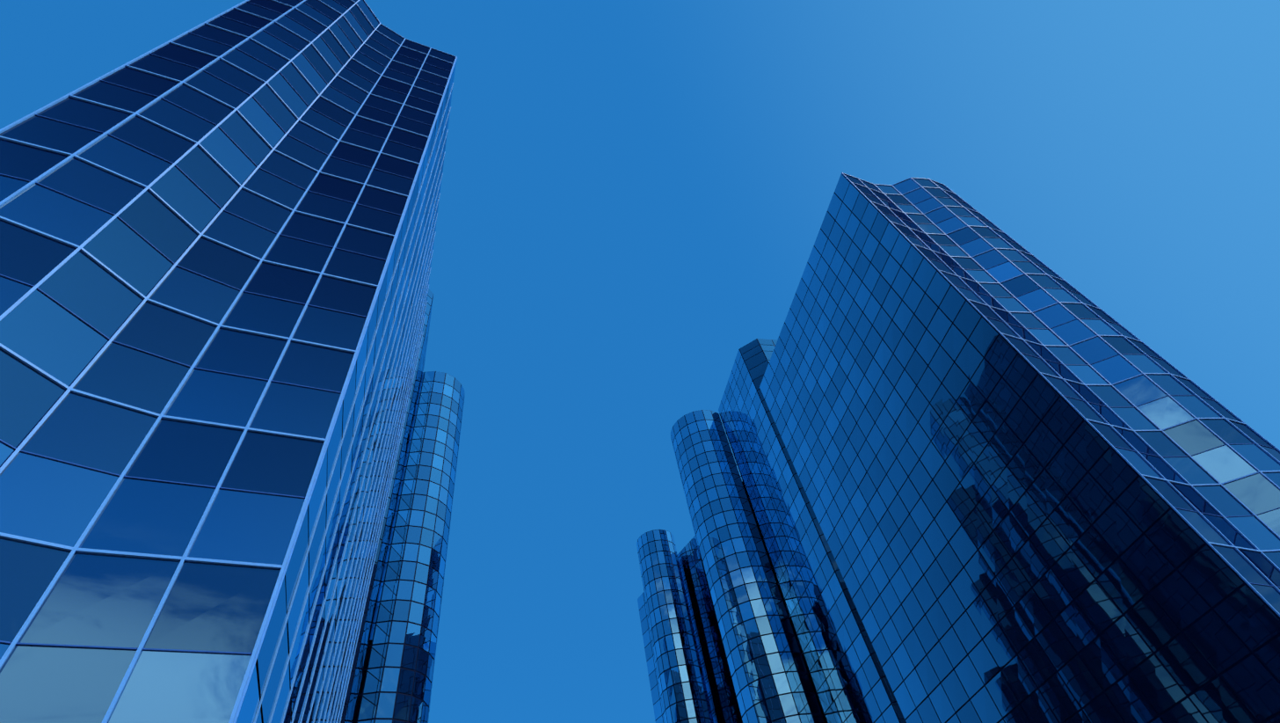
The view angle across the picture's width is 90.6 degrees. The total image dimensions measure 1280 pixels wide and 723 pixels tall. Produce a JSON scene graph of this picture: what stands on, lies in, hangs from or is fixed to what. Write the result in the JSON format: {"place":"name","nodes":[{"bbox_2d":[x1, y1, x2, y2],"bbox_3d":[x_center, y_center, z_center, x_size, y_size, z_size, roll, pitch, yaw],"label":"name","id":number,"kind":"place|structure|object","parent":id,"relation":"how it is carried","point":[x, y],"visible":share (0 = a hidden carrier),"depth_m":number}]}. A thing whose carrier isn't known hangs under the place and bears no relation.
{"place":"outdoors","nodes":[
{"label":"outdoors","id":0,"kind":"place"},
{"bbox_2d":[0,0,455,722],"bbox_3d":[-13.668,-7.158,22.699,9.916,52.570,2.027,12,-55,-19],"label":"front glass","id":1,"kind":"object","parent":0,"point":[100,600],"visible":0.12,"depth_m":15.74},
{"bbox_2d":[235,61,456,722],"bbox_3d":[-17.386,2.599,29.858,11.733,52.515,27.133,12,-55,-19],"label":"building facade","id":2,"kind":"object","parent":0,"point":[249,708],"visible":0.25,"depth_m":22.76},
{"bbox_2d":[343,294,433,722],"bbox_3d":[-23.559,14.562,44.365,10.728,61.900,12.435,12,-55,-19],"label":"window frames","id":3,"kind":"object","parent":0,"point":[383,534],"visible":0.06,"depth_m":45.45},
{"bbox_2d":[354,370,464,722],"bbox_3d":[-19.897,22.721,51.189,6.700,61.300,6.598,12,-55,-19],"label":"window frames","id":4,"kind":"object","parent":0,"point":[396,600],"visible":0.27,"depth_m":53.35},
{"bbox_2d":[0,0,1279,722],"label":"sky","id":5,"kind":"structure","parent":0,"point":[635,195]},
{"bbox_2d":[637,529,713,722],"bbox_3d":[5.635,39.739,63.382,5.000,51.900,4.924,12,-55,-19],"label":"window frames","id":6,"kind":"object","parent":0,"point":[672,633],"visible":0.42,"depth_m":71.28},
{"bbox_2d":[639,544,741,722],"bbox_3d":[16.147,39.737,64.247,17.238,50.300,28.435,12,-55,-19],"label":"window frames","id":7,"kind":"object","parent":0,"point":[697,645],"visible":0.08,"depth_m":74.64},
{"bbox_2d":[670,409,824,722],"bbox_3d":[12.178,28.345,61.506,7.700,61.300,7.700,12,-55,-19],"label":"window frames","id":8,"kind":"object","parent":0,"point":[760,635],"visible":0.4,"depth_m":63.74},
{"bbox_2d":[720,338,900,722],"bbox_3d":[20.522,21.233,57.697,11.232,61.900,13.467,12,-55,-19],"label":"window frames","id":9,"kind":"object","parent":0,"point":[805,556],"visible":0.12,"depth_m":58.96},
{"bbox_2d":[718,338,906,722],"bbox_3d":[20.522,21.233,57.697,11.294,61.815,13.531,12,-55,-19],"label":"skyscraper","id":10,"kind":"structure","parent":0,"point":[878,690],"depth_m":59.39},
{"bbox_2d":[763,173,1279,722],"bbox_3d":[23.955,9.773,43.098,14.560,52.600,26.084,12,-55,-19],"label":"window frames","id":11,"kind":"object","parent":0,"point":[1219,674],"visible":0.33,"depth_m":37.21},
{"bbox_2d":[843,174,1279,613],"bbox_3d":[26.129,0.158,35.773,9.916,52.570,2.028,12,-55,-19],"label":"folding glass","id":12,"kind":"object","parent":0,"point":[1257,493],"visible":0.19,"depth_m":34.66},
{"label":"ground","id":13,"kind":"structure","parent":0,"visible":0},
{"bbox_2d":[0,0,457,722],"bbox_3d":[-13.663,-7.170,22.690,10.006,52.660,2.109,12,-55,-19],"label":"folding frame","id":14,"kind":"object","parent":13,"relation":"on","point":[139,649],"visible":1,"depth_m":17.18},
{"bbox_2d":[232,57,457,722],"bbox_3d":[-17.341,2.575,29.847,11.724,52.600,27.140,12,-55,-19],"label":"window frames","id":15,"kind":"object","parent":13,"relation":"on","point":[261,696],"visible":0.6,"depth_m":24.72},
{"bbox_2d":[338,288,433,722],"bbox_3d":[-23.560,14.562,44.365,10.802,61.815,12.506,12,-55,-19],"label":"skyscraper","id":16,"kind":"structure","parent":13,"relation":"on","point":[409,425],"depth_m":46.68},
{"bbox_2d":[355,370,465,722],"bbox_3d":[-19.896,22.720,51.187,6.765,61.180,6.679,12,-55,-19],"label":"glass cylinder","id":17,"kind":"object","parent":13,"relation":"on","point":[386,704],"visible":0.58,"depth_m":53.55},
{"bbox_2d":[636,529,713,722],"bbox_3d":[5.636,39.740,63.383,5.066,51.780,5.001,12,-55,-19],"label":"glass cylinder","id":18,"kind":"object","parent":13,"relation":"on","point":[687,690],"visible":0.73,"depth_m":71.53},
{"bbox_2d":[637,535,741,722],"bbox_3d":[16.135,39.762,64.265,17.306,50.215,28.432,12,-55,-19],"label":"slab glass","id":19,"kind":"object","parent":13,"relation":"on","point":[727,687],"visible":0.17,"depth_m":74.46},
{"bbox_2d":[670,409,826,722],"bbox_3d":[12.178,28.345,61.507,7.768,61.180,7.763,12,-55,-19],"label":"glass cylinder","id":20,"kind":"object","parent":13,"relation":"on","point":[769,689],"visible":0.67,"depth_m":63.87},
{"bbox_2d":[759,174,1279,722],"bbox_3d":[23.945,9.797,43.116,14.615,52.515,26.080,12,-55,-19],"label":"front glass","id":21,"kind":"object","parent":13,"relation":"on","point":[1248,615],"visible":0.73,"depth_m":37.42},
{"bbox_2d":[841,172,1279,617],"bbox_3d":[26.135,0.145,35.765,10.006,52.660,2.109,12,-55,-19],"label":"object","id":22,"kind":"object","parent":13,"relation":"on","point":[1209,543],"visible":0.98,"depth_m":35.17}
]}

